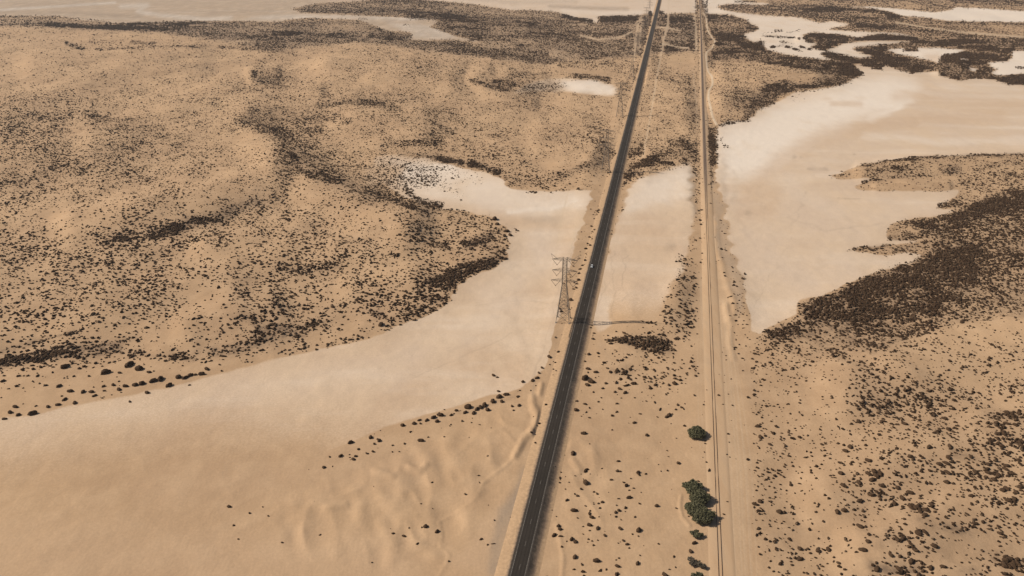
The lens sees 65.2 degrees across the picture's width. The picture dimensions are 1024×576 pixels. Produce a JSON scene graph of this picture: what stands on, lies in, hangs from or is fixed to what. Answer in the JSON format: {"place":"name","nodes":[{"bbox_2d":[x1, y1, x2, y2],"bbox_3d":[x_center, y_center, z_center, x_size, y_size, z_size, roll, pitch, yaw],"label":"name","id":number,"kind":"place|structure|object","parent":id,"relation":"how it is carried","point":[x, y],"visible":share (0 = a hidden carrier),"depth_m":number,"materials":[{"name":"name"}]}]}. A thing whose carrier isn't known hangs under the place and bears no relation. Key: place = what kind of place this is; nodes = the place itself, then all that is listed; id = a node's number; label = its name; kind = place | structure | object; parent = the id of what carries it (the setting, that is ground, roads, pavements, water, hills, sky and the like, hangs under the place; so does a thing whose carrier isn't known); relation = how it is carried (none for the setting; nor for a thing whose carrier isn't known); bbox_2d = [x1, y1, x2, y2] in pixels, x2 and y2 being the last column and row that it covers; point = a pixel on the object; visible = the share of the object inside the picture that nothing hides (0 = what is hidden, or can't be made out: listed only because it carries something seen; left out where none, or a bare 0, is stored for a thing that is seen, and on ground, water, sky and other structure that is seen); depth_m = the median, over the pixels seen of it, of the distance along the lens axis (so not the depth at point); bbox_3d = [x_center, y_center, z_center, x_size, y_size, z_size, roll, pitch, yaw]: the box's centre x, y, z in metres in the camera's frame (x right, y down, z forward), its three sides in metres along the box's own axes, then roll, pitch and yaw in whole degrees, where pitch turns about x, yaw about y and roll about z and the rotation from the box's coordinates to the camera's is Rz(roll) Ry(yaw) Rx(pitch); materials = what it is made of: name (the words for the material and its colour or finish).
{"place":"outdoors","nodes":[
{"label":"outdoors","id":0,"kind":"place"},
{"bbox_2d":[0,0,1023,575],"bbox_3d":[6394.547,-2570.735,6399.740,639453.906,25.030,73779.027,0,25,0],"label":"ground","id":1,"kind":"structure","parent":0,"point":[158,478],"depth_m":725.27,"materials":[{"name":"beige sand"}]},
{"bbox_2d":[27,410,36,415],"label":"shrub","id":2,"kind":"object","parent":1,"relation":"on","point":[33,412],"visible":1,"depth_m":572.01,"materials":[{"name":"brown plant"}]},
{"bbox_2d":[60,364,69,368],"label":"shrub","id":3,"kind":"object","parent":1,"relation":"on","point":[63,366],"visible":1,"depth_m":632.37,"materials":[{"name":"brown plant"}]},
{"bbox_2d":[101,369,110,374],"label":"shrub","id":4,"kind":"object","parent":1,"relation":"on","point":[105,371],"visible":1,"depth_m":624.09,"materials":[{"name":"brown plant"}]},
{"bbox_2d":[124,361,133,367],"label":"shrub","id":5,"kind":"object","parent":1,"relation":"on","point":[128,364],"visible":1,"depth_m":633.56,"materials":[{"name":"brown plant"}]},
{"bbox_2d":[135,365,142,370],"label":"shrub","id":6,"kind":"object","parent":1,"relation":"on","point":[138,368],"visible":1,"depth_m":627.69,"materials":[{"name":"brown plant"}]},
{"bbox_2d":[149,378,157,382],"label":"shrub","id":7,"kind":"object","parent":1,"relation":"on","point":[152,380],"visible":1,"depth_m":611.76,"materials":[{"name":"brown plant"}]},
{"bbox_2d":[464,404,470,408],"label":"shrub","id":8,"kind":"object","parent":1,"relation":"on","point":[467,406],"visible":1,"depth_m":578.71,"materials":[{"name":"brown plant"}]},
{"bbox_2d":[0,0,1023,575],"bbox_3d":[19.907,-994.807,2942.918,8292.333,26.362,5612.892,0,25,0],"label":"scrub","id":9,"kind":"object","parent":1,"relation":"on","point":[880,286],"visible":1,"depth_m":1025.53,"materials":[{"name":"brown plant"}]},
{"bbox_2d":[494,0,661,575],"bbox_3d":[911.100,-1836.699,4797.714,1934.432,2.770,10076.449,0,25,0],"label":"road verge","id":10,"kind":"structure","parent":1,"relation":"on","point":[506,557],"depth_m":597.80,"materials":[{"name":"beige sand"}]},
{"bbox_2d":[551,254,578,323],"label":"transmission tower","id":11,"kind":"structure","parent":10,"relation":"on","point":[566,289],"depth_m":690.11,"materials":[{"name":"metal"}]},
{"bbox_2d":[598,128,614,172],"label":"transmission tower","id":12,"kind":"structure","parent":10,"relation":"on","point":[606,131],"depth_m":1110.41,"materials":[{"name":"metal"}]},
{"bbox_2d":[614,82,626,116],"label":"transmission tower","id":13,"kind":"structure","parent":10,"relation":"on","point":[621,98],"depth_m":1440.63,"materials":[{"name":"metal"}]},
{"bbox_2d":[627,52,637,79],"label":"transmission tower","id":14,"kind":"structure","parent":10,"relation":"on","point":[632,71],"depth_m":1778.11,"materials":[{"name":"metal"}]},
{"bbox_2d":[582,375,588,380],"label":"shrub","id":15,"kind":"object","parent":1,"relation":"on","point":[585,377],"visible":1,"depth_m":615.15,"materials":[{"name":"brown plant"}]},
{"bbox_2d":[682,478,703,493],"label":"tree","id":16,"kind":"object","parent":1,"relation":"on","point":[692,484],"visible":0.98,"depth_m":494.29,"materials":[{"name":"green plant"}]},
{"bbox_2d":[684,500,705,513],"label":"tree","id":17,"kind":"object","parent":1,"relation":"on","point":[691,505],"visible":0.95,"depth_m":476.76,"materials":[{"name":"green plant"}]},
{"bbox_2d":[687,425,705,438],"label":"tree","id":18,"kind":"object","parent":1,"relation":"on","point":[698,432],"visible":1,"depth_m":545.68,"materials":[{"name":"green plant"}]},
{"bbox_2d":[687,556,705,568],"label":"tree","id":19,"kind":"object","parent":1,"relation":"on","point":[692,560],"visible":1,"depth_m":436.63,"materials":[{"name":"green plant"}]},
{"bbox_2d":[689,529,703,537],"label":"tree","id":20,"kind":"object","parent":1,"relation":"on","point":[696,533],"visible":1,"depth_m":457.49,"materials":[{"name":"green plant"}]},
{"bbox_2d":[691,571,702,575],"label":"tree","id":21,"kind":"object","parent":1,"relation":"on","point":[697,574],"visible":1,"depth_m":428.63,"materials":[{"name":"green plant"}]},
{"bbox_2d":[688,488,710,503],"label":"tree","id":22,"kind":"object","parent":1,"relation":"on","point":[701,496],"visible":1,"depth_m":484.12,"materials":[{"name":"green plant"}]},
{"bbox_2d":[688,505,716,524],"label":"tree","id":23,"kind":"object","parent":1,"relation":"on","point":[702,515],"visible":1,"depth_m":468.37,"materials":[{"name":"green plant"}]},
{"bbox_2d":[698,0,735,575],"bbox_3d":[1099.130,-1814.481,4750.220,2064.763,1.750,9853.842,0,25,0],"label":"rail embankment","id":24,"kind":"structure","parent":1,"relation":"on","point":[719,447],"depth_m":608.57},
{"bbox_2d":[699,4,722,575],"bbox_3d":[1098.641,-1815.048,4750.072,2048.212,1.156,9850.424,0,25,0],"label":"railway track","id":25,"kind":"structure","parent":24,"relation":"on","point":[711,316],"depth_m":700.50,"materials":[{"name":"metal"}]},
{"bbox_2d":[858,547,867,551],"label":"shrub","id":26,"kind":"object","parent":1,"relation":"on","point":[862,549],"visible":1,"depth_m":445.13,"materials":[{"name":"brown plant"}]},
{"bbox_2d":[874,565,879,571],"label":"shrub","id":27,"kind":"object","parent":1,"relation":"on","point":[877,568],"visible":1,"depth_m":432.76,"materials":[{"name":"brown plant"}]},
{"bbox_2d":[895,565,903,571],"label":"shrub","id":28,"kind":"object","parent":1,"relation":"on","point":[898,568],"visible":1,"depth_m":433.53,"materials":[{"name":"brown plant"}]},
{"bbox_2d":[908,558,914,563],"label":"shrub","id":29,"kind":"object","parent":1,"relation":"on","point":[911,560],"visible":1,"depth_m":438.34,"materials":[{"name":"brown plant"}]},
{"bbox_2d":[509,0,659,575],"bbox_3d":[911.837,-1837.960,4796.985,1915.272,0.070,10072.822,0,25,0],"label":"road","id":30,"kind":"structure","parent":0,"point":[523,553],"depth_m":600.83,"materials":[{"name":"black asphalt"}]},
{"bbox_2d":[510,3,659,575],"bbox_3d":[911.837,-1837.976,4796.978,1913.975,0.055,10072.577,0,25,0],"label":"road marking","id":31,"kind":"object","parent":30,"relation":"on","point":[566,357],"visible":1,"depth_m":610.03,"materials":[{"name":"paint"}]},
{"bbox_2d":[703,13,717,124],"bbox_3d":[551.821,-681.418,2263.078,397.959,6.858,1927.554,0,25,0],"label":"path","id":32,"kind":"structure","parent":0,"point":[708,98],"depth_m":1774.72,"materials":[{"name":"beige sand"}]}
]}

